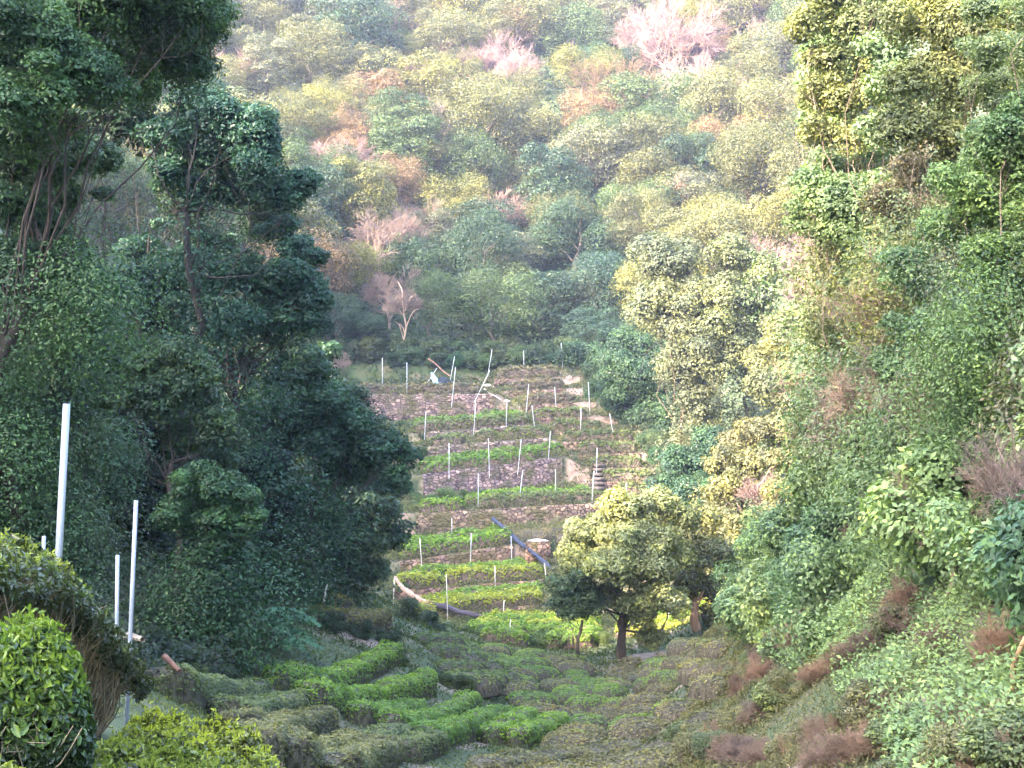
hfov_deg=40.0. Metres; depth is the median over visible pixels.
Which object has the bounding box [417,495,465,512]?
tea hedge
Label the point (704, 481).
shrub
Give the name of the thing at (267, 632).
shrub
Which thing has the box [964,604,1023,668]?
twiggy shrub
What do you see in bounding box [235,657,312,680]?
tea hedge
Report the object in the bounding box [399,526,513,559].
tea hedge
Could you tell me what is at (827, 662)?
scrub bush
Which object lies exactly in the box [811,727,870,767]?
scrub bush
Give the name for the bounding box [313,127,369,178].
broadleaf tree
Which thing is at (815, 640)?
twiggy shrub
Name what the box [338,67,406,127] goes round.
broadleaf tree
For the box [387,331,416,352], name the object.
shrub
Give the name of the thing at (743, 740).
scrub bush
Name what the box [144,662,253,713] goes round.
tea hedge
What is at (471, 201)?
broadleaf tree
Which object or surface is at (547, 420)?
stone wall
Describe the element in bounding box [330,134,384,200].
bare tree
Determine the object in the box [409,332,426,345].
shrub
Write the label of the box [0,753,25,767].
tea bush
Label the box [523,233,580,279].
broadleaf tree
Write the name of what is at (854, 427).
broadleaf tree
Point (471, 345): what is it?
shrub
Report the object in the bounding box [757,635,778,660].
scrub bush
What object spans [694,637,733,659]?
tea bush
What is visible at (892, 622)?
scrub bush
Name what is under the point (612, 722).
tea bush
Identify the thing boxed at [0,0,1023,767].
ground
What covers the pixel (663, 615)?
tea hedge
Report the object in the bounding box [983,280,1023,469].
broadleaf tree
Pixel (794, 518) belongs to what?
broadleaf tree
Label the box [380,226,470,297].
broadleaf tree
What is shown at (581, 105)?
broadleaf tree
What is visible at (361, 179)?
broadleaf tree
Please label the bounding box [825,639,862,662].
scrub bush
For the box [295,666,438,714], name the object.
tea hedge
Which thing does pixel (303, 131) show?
broadleaf tree
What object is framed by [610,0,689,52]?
bare tree
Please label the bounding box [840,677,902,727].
scrub bush
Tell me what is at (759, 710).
scrub bush
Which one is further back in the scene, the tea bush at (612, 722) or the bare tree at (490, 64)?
the bare tree at (490, 64)
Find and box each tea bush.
[0,604,97,767]
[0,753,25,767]
[92,729,216,767]
[107,701,284,767]
[410,631,467,644]
[425,642,469,658]
[435,658,482,672]
[441,669,504,696]
[451,647,488,667]
[464,640,482,650]
[470,669,509,688]
[480,642,512,655]
[480,645,509,655]
[483,656,505,670]
[485,652,499,656]
[487,669,522,681]
[497,653,511,657]
[497,656,516,663]
[499,679,538,696]
[503,661,523,667]
[505,666,538,682]
[505,690,558,706]
[511,656,546,665]
[512,651,536,656]
[513,532,527,542]
[513,648,546,658]
[519,529,539,537]
[519,701,547,706]
[520,674,538,689]
[523,664,553,681]
[524,656,552,666]
[524,702,573,715]
[529,529,555,540]
[531,665,561,678]
[537,677,578,692]
[539,730,603,745]
[542,527,565,536]
[543,730,602,748]
[544,655,578,667]
[551,687,575,697]
[552,684,578,690]
[555,533,568,543]
[555,689,586,704]
[556,659,597,675]
[556,722,605,738]
[562,668,589,677]
[563,654,587,661]
[564,694,606,712]
[565,673,588,679]
[567,678,594,685]
[568,713,609,730]
[572,709,587,714]
[575,681,622,695]
[580,722,606,738]
[587,711,616,721]
[588,704,618,713]
[590,677,624,683]
[592,683,626,698]
[601,678,632,688]
[602,697,625,706]
[606,712,651,736]
[608,715,672,741]
[612,703,656,719]
[612,719,671,739]
[618,692,671,709]
[631,677,648,693]
[637,667,659,677]
[639,657,666,671]
[645,682,677,694]
[646,669,676,685]
[650,698,697,715]
[655,697,700,722]
[659,654,685,670]
[665,637,703,656]
[674,657,722,685]
[685,648,695,659]
[686,672,728,700]
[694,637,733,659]
[697,659,734,677]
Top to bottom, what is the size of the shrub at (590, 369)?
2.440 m
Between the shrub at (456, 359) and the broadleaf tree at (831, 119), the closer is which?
the broadleaf tree at (831, 119)
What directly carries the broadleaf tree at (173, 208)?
on the ground at (572, 470)
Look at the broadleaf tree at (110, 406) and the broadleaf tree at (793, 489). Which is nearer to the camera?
the broadleaf tree at (110, 406)
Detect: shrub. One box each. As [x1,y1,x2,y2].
[97,602,127,638]
[121,624,145,663]
[143,626,170,657]
[150,657,167,666]
[167,640,215,669]
[180,663,208,673]
[208,638,247,670]
[209,661,240,679]
[233,621,273,652]
[254,659,275,668]
[270,600,298,626]
[296,604,326,628]
[316,334,337,344]
[318,610,349,634]
[321,338,351,361]
[337,335,361,352]
[341,347,354,362]
[345,329,371,343]
[346,339,367,362]
[348,620,374,641]
[350,334,375,349]
[355,333,386,363]
[366,329,391,352]
[375,628,402,643]
[378,651,391,669]
[386,352,404,367]
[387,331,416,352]
[393,344,421,365]
[393,593,422,621]
[394,420,411,431]
[397,582,409,592]
[401,646,411,667]
[405,346,424,364]
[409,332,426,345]
[410,502,418,511]
[412,494,425,502]
[418,336,451,358]
[419,447,427,456]
[419,609,446,631]
[425,352,450,369]
[425,493,439,498]
[435,484,456,497]
[436,339,467,355]
[436,669,457,689]
[443,351,464,369]
[446,494,465,506]
[454,673,475,691]
[458,624,475,629]
[459,350,479,368]
[459,489,475,495]
[465,341,476,350]
[473,352,493,370]
[475,338,506,366]
[475,624,487,635]
[481,340,506,353]
[492,341,519,364]
[498,336,526,346]
[505,344,532,364]
[507,351,529,364]
[525,343,544,364]
[527,634,536,645]
[530,341,555,362]
[531,629,552,646]
[539,339,559,359]
[542,347,558,361]
[544,352,565,365]
[552,336,574,351]
[553,631,566,647]
[581,361,608,377]
[581,379,613,399]
[584,379,598,398]
[586,373,602,383]
[596,629,611,645]
[602,401,621,412]
[629,406,659,430]
[634,428,657,446]
[642,430,666,454]
[644,430,672,445]
[644,445,664,464]
[655,466,664,475]
[692,470,709,492]
[694,469,713,480]
[701,475,718,486]
[708,526,772,592]
[711,578,780,643]
[724,676,751,697]
[737,554,791,643]
[738,505,767,561]
[742,654,778,684]
[744,644,758,661]
[751,550,837,621]
[753,503,800,565]
[767,526,871,658]
[770,686,790,705]
[775,630,804,652]
[779,500,864,553]
[803,628,826,650]
[819,450,852,509]
[826,425,903,507]
[837,523,858,538]
[854,478,904,540]
[857,432,996,585]
[880,574,923,606]
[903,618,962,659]
[913,480,1023,611]
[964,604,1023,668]
[966,489,1023,664]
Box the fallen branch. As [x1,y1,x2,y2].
[428,358,449,375]
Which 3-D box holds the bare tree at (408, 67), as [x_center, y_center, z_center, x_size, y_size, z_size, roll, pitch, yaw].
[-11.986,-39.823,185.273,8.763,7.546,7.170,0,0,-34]
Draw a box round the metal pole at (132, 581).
[124,500,137,724]
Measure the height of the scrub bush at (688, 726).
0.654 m
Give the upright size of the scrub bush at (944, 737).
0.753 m
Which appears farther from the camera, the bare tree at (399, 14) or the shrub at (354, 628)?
the bare tree at (399, 14)
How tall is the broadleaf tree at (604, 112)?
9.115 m
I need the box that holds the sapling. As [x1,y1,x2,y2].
[245,607,323,652]
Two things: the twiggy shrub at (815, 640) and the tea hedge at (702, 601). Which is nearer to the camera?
the twiggy shrub at (815, 640)
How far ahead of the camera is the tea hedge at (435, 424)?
105.00 m
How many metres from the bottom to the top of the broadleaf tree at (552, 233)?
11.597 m
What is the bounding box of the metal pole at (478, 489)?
[478,474,478,505]
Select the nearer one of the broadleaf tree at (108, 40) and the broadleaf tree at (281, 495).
the broadleaf tree at (108, 40)
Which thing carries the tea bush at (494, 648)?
on the ground at (572, 470)
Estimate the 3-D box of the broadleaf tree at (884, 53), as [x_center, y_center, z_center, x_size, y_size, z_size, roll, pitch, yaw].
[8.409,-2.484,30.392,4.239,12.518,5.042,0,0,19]
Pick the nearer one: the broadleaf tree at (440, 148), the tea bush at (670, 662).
the tea bush at (670, 662)
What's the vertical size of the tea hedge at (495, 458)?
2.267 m
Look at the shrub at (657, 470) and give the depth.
98.42 m
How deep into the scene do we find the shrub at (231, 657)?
30.85 m
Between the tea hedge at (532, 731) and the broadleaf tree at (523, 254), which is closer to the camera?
the tea hedge at (532, 731)
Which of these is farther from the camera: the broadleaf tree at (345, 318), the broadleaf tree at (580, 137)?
the broadleaf tree at (580, 137)
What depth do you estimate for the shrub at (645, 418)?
104.54 m
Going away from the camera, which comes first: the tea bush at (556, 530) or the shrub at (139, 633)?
the shrub at (139, 633)
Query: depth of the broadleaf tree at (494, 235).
133.27 m
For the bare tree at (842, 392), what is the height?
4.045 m
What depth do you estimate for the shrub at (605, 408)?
108.21 m
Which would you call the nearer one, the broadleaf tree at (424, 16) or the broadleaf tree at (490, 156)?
the broadleaf tree at (490, 156)
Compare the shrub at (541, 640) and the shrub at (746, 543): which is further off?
the shrub at (541, 640)
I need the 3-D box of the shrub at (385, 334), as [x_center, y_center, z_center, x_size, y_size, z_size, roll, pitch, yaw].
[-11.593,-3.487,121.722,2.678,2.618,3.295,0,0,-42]
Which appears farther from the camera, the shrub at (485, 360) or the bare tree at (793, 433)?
the shrub at (485, 360)
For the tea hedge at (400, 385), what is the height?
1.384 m
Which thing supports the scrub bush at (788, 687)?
on the ground at (572, 470)
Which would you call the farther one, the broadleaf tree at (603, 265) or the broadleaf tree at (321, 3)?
the broadleaf tree at (321, 3)
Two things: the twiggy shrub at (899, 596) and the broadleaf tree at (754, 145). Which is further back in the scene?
the broadleaf tree at (754, 145)
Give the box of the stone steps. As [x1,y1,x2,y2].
[591,464,604,489]
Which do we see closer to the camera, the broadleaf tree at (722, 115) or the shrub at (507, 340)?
the shrub at (507, 340)
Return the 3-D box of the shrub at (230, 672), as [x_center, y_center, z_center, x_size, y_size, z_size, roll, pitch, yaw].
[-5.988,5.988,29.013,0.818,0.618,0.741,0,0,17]
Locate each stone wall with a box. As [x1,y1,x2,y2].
[364,393,495,421]
[394,579,545,602]
[400,544,512,571]
[416,503,599,534]
[419,424,531,439]
[423,457,562,495]
[428,438,548,458]
[441,604,541,617]
[494,377,552,385]
[508,388,565,398]
[522,402,574,412]
[532,417,586,425]
[551,431,582,435]
[559,440,635,450]
[578,453,640,462]
[589,467,644,479]
[601,481,655,488]
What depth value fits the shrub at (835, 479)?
29.79 m
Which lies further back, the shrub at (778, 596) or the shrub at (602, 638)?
the shrub at (602, 638)
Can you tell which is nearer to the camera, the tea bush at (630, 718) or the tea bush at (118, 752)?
the tea bush at (118, 752)
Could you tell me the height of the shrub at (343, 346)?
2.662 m
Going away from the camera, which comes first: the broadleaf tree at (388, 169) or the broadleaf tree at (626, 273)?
the broadleaf tree at (626, 273)
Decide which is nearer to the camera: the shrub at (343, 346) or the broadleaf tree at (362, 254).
the shrub at (343, 346)
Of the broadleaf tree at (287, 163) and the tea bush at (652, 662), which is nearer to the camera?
the tea bush at (652, 662)
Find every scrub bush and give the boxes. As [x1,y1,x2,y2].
[660,721,701,742]
[670,729,713,767]
[671,719,703,748]
[676,749,691,766]
[687,726,716,732]
[688,743,711,762]
[691,729,729,764]
[697,717,721,736]
[701,732,726,763]
[706,733,755,762]
[708,724,730,735]
[709,741,748,767]
[713,705,750,733]
[718,664,744,691]
[719,731,760,762]
[720,741,752,767]
[722,626,731,635]
[725,732,770,761]
[726,671,742,682]
[731,734,778,767]
[732,743,764,763]
[733,660,755,679]
[733,712,759,728]
[738,648,751,662]
[738,698,771,727]
[743,700,768,722]
[745,656,765,667]
[748,699,773,718]
[750,675,794,714]
[754,740,781,766]
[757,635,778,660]
[758,678,794,710]
[763,667,809,703]
[763,732,804,762]
[770,624,787,648]
[773,679,799,705]
[774,733,800,762]
[781,714,822,759]
[788,662,824,685]
[793,732,831,767]
[796,656,830,681]
[798,720,826,743]
[801,711,834,741]
[807,731,856,767]
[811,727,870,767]
[815,647,847,672]
[818,708,854,732]
[823,706,852,737]
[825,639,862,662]
[827,718,872,767]
[832,694,865,731]
[836,628,876,652]
[836,726,889,761]
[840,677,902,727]
[846,682,900,715]
[856,717,888,758]
[858,628,884,647]
[862,711,910,759]
[864,602,916,636]
[870,754,924,767]
[874,754,944,767]
[877,602,923,637]
[877,716,908,756]
[891,700,937,751]
[891,700,950,752]
[912,750,966,767]
[915,719,977,767]
[922,698,979,746]
[940,694,993,724]
[952,753,975,767]
[954,705,1023,767]
[954,752,1006,767]
[982,722,1023,767]
[989,693,1023,712]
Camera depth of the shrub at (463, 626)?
69.74 m
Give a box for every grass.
[115,544,879,767]
[361,361,722,638]
[673,501,1023,767]
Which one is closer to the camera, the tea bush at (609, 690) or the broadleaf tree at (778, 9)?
the tea bush at (609, 690)
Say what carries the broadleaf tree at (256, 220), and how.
on the ground at (572, 470)
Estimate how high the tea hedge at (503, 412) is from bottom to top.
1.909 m
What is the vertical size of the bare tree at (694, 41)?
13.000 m
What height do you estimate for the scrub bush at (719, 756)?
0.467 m
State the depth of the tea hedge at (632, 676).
52.99 m
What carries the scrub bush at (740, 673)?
on the ground at (572, 470)
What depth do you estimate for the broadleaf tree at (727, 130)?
156.92 m
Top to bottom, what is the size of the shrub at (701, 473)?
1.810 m
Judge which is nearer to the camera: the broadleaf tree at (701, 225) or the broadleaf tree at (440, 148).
the broadleaf tree at (701, 225)
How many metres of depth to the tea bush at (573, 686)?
49.80 m
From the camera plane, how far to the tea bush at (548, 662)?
58.35 m
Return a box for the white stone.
[527,539,547,541]
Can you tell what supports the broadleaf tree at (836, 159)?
on the ground at (572, 470)
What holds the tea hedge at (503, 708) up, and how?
on the ground at (572, 470)
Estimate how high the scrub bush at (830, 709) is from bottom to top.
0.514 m
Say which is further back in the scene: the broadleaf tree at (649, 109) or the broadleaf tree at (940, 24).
the broadleaf tree at (649, 109)
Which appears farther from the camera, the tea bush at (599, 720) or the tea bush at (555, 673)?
the tea bush at (555, 673)
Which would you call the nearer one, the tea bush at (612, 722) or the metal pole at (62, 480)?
the metal pole at (62, 480)
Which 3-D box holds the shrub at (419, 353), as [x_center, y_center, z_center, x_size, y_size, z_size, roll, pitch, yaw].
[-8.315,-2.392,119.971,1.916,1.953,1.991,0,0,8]
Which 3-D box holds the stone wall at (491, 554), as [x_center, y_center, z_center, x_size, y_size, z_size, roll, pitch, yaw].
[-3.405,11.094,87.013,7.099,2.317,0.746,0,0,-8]
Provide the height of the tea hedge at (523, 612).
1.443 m
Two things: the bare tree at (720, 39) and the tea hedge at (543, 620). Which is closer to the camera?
the tea hedge at (543, 620)
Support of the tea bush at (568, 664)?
on the ground at (572, 470)
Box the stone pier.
[525,541,550,564]
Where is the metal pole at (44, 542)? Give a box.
[42,536,45,549]
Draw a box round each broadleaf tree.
[0,0,244,594]
[0,129,163,546]
[0,297,122,419]
[0,314,156,625]
[1,112,105,250]
[15,17,123,241]
[59,98,102,245]
[67,433,113,561]
[71,25,186,490]
[71,104,134,153]
[71,131,157,254]
[73,133,159,242]
[80,402,217,547]
[81,405,301,591]
[98,258,227,433]
[100,328,250,612]
[101,218,342,473]
[107,175,226,247]
[108,183,173,234]
[110,232,335,599]
[119,136,147,178]
[122,458,336,691]
[126,79,323,567]
[133,104,182,179]
[134,148,219,460]
[135,91,182,491]
[135,96,166,115]
[151,56,232,108]
[161,85,247,111]
[175,166,304,393]
[184,258,341,427]
[185,420,310,559]
[199,199,303,256]
[203,21,237,55]
[212,166,309,251]
[213,52,258,97]
[216,24,276,67]
[217,292,253,307]
[220,210,244,454]
[226,0,268,30]
[226,0,297,50]
[227,86,303,150]
[227,344,423,611]
[234,33,300,99]
[238,198,356,281]
[245,0,319,38]
[245,226,361,297]
[262,543,307,595]
[266,84,321,109]
[267,91,346,149]
[270,11,356,93]
[270,91,314,140]
[271,13,354,80]
[274,0,305,24]
[276,131,300,167]
[277,137,365,210]
[278,154,294,175]
[279,471,418,628]
[280,371,374,533]
[281,123,318,165]
[288,404,404,589]
[289,161,360,244]
[291,80,358,140]
[293,0,378,49]
[294,552,358,586]
[298,0,390,52]
[305,0,408,83]
[309,68,371,134]
[310,288,367,341]
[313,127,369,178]
[319,100,377,156]
[320,154,407,245]
[325,239,384,309]
[335,42,410,107]
[335,157,400,209]
[337,311,387,349]
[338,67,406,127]
[341,0,397,40]
[354,85,452,163]
[357,89,414,153]
[359,30,423,70]
[360,26,414,66]
[365,114,450,192]
[366,245,414,282]
[367,149,428,212]
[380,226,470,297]
[382,0,442,36]
[390,47,471,118]
[397,0,432,30]
[403,139,468,193]
[405,206,462,267]
[405,265,464,339]
[407,3,487,64]
[409,95,463,139]
[410,7,468,58]
[413,165,500,237]
[422,67,523,142]
[426,46,484,93]
[431,0,519,34]
[435,124,511,201]
[442,257,547,348]
[443,203,524,313]
[444,80,546,196]
[445,116,502,175]
[445,196,524,266]
[450,297,502,329]
[461,17,507,54]
[461,231,549,300]
[472,83,563,158]
[478,62,548,132]
[479,0,573,63]
[489,232,551,277]
[495,283,554,319]
[496,154,546,203]
[497,0,543,48]
[499,268,577,339]
[508,139,602,240]
[513,0,588,35]
[519,189,595,271]
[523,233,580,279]
[525,189,628,288]
[536,0,614,54]
[541,566,606,654]
[542,200,599,262]
[542,262,614,329]
[542,483,701,658]
[544,115,645,204]
[544,247,637,331]
[546,42,625,105]
[550,323,671,372]
[552,182,621,231]
[556,305,622,344]
[557,89,621,136]
[563,103,637,170]
[570,40,644,88]
[572,250,626,304]
[586,319,637,348]
[587,110,692,192]
[589,0,637,47]
[591,348,702,438]
[594,67,706,145]
[595,175,688,240]
[596,198,652,253]
[601,0,667,21]
[603,140,707,212]
[603,185,673,278]
[608,255,708,336]
[619,230,722,476]
[634,98,705,158]
[642,206,712,273]
[642,423,727,527]
[649,129,724,184]
[655,0,710,26]
[656,171,696,211]
[660,207,774,275]
[660,270,749,336]
[664,170,734,220]
[669,0,738,27]
[669,506,744,632]
[671,189,758,239]
[675,63,759,138]
[677,124,721,173]
[679,75,741,118]
[683,440,788,543]
[688,111,754,168]
[690,230,788,432]
[694,192,797,272]
[699,465,792,573]
[703,0,790,40]
[704,116,785,204]
[705,42,791,118]
[713,115,813,220]
[714,414,801,479]
[715,119,784,182]
[721,510,762,568]
[723,19,809,80]
[726,72,800,140]
[735,2,903,523]
[735,296,845,389]
[739,347,822,450]
[741,15,817,90]
[753,182,815,242]
[754,439,803,552]
[756,152,818,189]
[759,144,899,525]
[764,0,803,31]
[765,147,812,245]
[765,437,826,517]
[769,157,793,192]
[772,0,924,377]
[772,163,909,507]
[774,265,874,496]
[776,1,841,402]
[778,0,809,53]
[779,137,872,195]
[781,103,820,152]
[782,94,870,148]
[786,32,819,76]
[787,398,871,539]
[788,1,984,535]
[788,69,804,99]
[797,240,991,596]
[800,0,939,515]
[804,300,902,473]
[818,0,1023,395]
[821,117,952,487]
[835,391,882,487]
[863,112,1014,490]
[874,84,1023,533]
[877,255,1023,525]
[878,5,1023,457]
[885,0,1023,438]
[890,201,1023,459]
[920,393,1000,529]
[953,133,1023,503]
[959,322,1023,495]
[966,402,1023,517]
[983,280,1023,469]
[984,216,1023,439]
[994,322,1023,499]
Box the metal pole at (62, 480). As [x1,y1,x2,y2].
[54,403,69,614]
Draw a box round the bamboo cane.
[996,636,1023,702]
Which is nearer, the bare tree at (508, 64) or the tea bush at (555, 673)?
the tea bush at (555, 673)
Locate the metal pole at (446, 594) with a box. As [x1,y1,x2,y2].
[446,574,447,618]
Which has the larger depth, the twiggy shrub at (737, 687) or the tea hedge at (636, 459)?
the tea hedge at (636, 459)
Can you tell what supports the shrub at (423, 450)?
on the ground at (572, 470)
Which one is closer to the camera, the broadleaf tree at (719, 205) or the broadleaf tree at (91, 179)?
the broadleaf tree at (91, 179)
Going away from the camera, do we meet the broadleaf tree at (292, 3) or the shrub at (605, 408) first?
the shrub at (605, 408)
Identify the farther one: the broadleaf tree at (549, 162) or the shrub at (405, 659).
the broadleaf tree at (549, 162)
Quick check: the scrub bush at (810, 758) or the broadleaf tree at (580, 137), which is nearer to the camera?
the scrub bush at (810, 758)
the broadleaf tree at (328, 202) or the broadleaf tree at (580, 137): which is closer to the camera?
the broadleaf tree at (328, 202)
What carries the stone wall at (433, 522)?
on the ground at (572, 470)
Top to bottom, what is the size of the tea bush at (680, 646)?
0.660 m
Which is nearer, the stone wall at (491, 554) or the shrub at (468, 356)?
the stone wall at (491, 554)
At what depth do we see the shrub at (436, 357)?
118.96 m
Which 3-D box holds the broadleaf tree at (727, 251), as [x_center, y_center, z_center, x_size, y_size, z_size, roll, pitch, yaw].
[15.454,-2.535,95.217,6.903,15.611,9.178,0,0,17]
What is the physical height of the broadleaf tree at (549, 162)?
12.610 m
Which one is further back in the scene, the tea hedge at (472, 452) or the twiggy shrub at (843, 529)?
the tea hedge at (472, 452)
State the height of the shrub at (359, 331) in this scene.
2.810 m
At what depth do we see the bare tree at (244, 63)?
173.50 m
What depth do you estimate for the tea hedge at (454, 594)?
78.46 m
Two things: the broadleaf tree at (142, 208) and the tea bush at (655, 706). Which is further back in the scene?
the broadleaf tree at (142, 208)
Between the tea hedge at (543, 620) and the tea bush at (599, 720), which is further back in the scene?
the tea hedge at (543, 620)
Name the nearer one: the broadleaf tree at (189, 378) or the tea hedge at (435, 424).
the broadleaf tree at (189, 378)
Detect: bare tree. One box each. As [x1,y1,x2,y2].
[212,45,278,84]
[301,131,351,168]
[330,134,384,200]
[330,349,352,376]
[332,223,400,289]
[337,197,435,270]
[356,260,423,328]
[369,0,417,33]
[376,281,424,347]
[388,94,457,152]
[389,193,447,239]
[392,52,453,91]
[409,0,472,29]
[424,23,532,82]
[459,184,534,235]
[482,40,545,85]
[544,143,599,184]
[550,0,629,25]
[564,49,667,121]
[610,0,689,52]
[613,0,734,73]
[656,48,721,98]
[667,16,734,60]
[684,59,754,96]
[695,0,778,29]
[728,14,789,66]
[732,229,799,279]
[734,467,775,506]
[747,82,796,121]
[759,229,828,277]
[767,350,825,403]
[780,267,825,309]
[781,395,817,453]
[799,377,868,461]
[809,242,909,352]
[813,356,894,445]
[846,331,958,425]
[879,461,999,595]
[894,403,963,445]
[949,417,1023,582]
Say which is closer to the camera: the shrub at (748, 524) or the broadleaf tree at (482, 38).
the shrub at (748, 524)
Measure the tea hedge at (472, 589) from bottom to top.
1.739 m
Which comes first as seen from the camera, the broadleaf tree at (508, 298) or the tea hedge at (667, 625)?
the tea hedge at (667, 625)
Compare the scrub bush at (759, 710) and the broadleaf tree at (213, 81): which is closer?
the scrub bush at (759, 710)
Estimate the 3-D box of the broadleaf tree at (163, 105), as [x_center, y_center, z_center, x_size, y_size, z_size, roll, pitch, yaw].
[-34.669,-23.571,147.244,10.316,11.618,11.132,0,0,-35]
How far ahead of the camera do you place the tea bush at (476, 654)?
49.44 m
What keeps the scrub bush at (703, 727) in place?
on the ground at (572, 470)
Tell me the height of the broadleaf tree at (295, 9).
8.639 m
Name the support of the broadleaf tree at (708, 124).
on the ground at (572, 470)
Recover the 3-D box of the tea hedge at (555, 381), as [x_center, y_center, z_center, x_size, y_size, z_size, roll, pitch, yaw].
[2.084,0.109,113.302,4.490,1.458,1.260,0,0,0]
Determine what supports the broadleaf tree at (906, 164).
on the ground at (572, 470)
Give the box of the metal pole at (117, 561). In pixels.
[115,555,119,638]
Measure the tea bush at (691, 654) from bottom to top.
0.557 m
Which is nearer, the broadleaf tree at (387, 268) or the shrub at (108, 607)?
the shrub at (108, 607)
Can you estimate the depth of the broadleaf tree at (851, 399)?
27.83 m
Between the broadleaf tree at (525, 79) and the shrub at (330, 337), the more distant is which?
the broadleaf tree at (525, 79)
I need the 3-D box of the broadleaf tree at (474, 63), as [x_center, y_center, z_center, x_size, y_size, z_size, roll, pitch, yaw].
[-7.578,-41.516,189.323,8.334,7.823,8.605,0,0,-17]
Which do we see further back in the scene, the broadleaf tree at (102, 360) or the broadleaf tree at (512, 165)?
the broadleaf tree at (512, 165)
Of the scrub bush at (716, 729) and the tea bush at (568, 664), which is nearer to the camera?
the scrub bush at (716, 729)
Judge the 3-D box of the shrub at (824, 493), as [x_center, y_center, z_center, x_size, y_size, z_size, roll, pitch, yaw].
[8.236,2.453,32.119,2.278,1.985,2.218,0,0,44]
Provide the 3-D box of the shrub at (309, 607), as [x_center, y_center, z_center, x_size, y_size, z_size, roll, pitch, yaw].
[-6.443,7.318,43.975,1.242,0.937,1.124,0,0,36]
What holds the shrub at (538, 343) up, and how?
on the ground at (572, 470)
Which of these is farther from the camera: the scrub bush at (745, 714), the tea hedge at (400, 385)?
the tea hedge at (400, 385)
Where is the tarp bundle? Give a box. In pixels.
[431,373,452,385]
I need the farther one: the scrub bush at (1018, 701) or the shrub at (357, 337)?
the shrub at (357, 337)
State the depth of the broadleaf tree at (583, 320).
123.45 m
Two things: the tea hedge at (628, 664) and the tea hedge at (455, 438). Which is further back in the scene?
the tea hedge at (455, 438)
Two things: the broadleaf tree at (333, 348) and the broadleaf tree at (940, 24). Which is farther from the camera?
the broadleaf tree at (333, 348)
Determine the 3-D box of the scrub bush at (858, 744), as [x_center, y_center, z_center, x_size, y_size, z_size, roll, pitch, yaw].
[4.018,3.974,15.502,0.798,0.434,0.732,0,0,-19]
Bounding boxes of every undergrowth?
[0,422,300,685]
[178,5,878,384]
[740,475,1023,767]
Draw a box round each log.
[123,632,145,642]
[162,654,181,672]
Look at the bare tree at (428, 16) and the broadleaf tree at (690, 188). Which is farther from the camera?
the bare tree at (428, 16)
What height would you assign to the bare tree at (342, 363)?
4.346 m
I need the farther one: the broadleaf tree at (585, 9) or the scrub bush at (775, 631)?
the broadleaf tree at (585, 9)
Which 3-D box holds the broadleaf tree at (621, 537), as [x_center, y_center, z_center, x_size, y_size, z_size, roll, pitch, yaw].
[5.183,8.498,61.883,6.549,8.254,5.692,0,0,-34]
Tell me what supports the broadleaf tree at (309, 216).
on the ground at (572, 470)
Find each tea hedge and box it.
[0,526,156,739]
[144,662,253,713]
[205,687,308,716]
[215,704,341,736]
[217,677,272,700]
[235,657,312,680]
[235,717,307,767]
[259,639,403,692]
[282,727,366,767]
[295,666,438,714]
[297,603,393,632]
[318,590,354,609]
[319,733,405,767]
[343,696,427,727]
[354,722,412,738]
[357,381,399,393]
[375,689,483,724]
[393,569,445,589]
[398,380,483,388]
[398,727,449,763]
[399,524,503,550]
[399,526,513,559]
[401,381,482,393]
[409,556,528,577]
[409,705,500,748]
[412,409,522,425]
[412,410,530,432]
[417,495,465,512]
[417,587,542,614]
[418,445,518,468]
[420,584,541,599]
[423,446,539,473]
[428,431,465,445]
[435,579,543,597]
[444,561,543,585]
[464,483,590,504]
[464,618,602,636]
[464,736,644,767]
[472,614,602,628]
[476,489,573,508]
[477,407,501,416]
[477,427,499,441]
[477,705,539,745]
[479,621,529,647]
[482,610,603,624]
[485,704,513,712]
[488,608,602,620]
[495,364,559,378]
[502,424,551,439]
[504,704,726,767]
[504,710,570,748]
[511,377,564,389]
[518,441,564,455]
[522,391,575,404]
[533,405,587,417]
[542,627,598,649]
[549,417,601,430]
[549,747,680,767]
[561,427,634,441]
[572,487,606,501]
[577,438,640,453]
[589,454,643,467]
[592,656,642,680]
[602,467,653,481]
[614,576,720,624]
[614,581,728,626]
[614,601,711,638]
[615,480,650,494]
[622,651,666,681]
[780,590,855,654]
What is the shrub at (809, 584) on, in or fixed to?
on the ground at (572, 470)
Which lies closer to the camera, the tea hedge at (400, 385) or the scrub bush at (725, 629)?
the scrub bush at (725, 629)
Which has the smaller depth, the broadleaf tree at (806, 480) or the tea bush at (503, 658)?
the broadleaf tree at (806, 480)
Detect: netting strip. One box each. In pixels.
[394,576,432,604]
[432,602,482,617]
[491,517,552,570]
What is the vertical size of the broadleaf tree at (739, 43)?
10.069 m
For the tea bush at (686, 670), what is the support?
on the ground at (572, 470)
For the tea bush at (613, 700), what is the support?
on the ground at (572, 470)
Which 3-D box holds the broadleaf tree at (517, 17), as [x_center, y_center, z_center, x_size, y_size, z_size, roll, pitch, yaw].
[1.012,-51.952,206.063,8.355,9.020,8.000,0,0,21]
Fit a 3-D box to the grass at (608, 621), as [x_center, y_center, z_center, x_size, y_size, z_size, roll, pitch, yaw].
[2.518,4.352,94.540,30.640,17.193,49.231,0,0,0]
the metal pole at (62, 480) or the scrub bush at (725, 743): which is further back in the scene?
the scrub bush at (725, 743)
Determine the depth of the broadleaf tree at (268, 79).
171.50 m
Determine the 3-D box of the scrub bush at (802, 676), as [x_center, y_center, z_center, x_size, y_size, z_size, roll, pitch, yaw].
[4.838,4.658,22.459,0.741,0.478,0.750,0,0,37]
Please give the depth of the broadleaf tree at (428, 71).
175.90 m

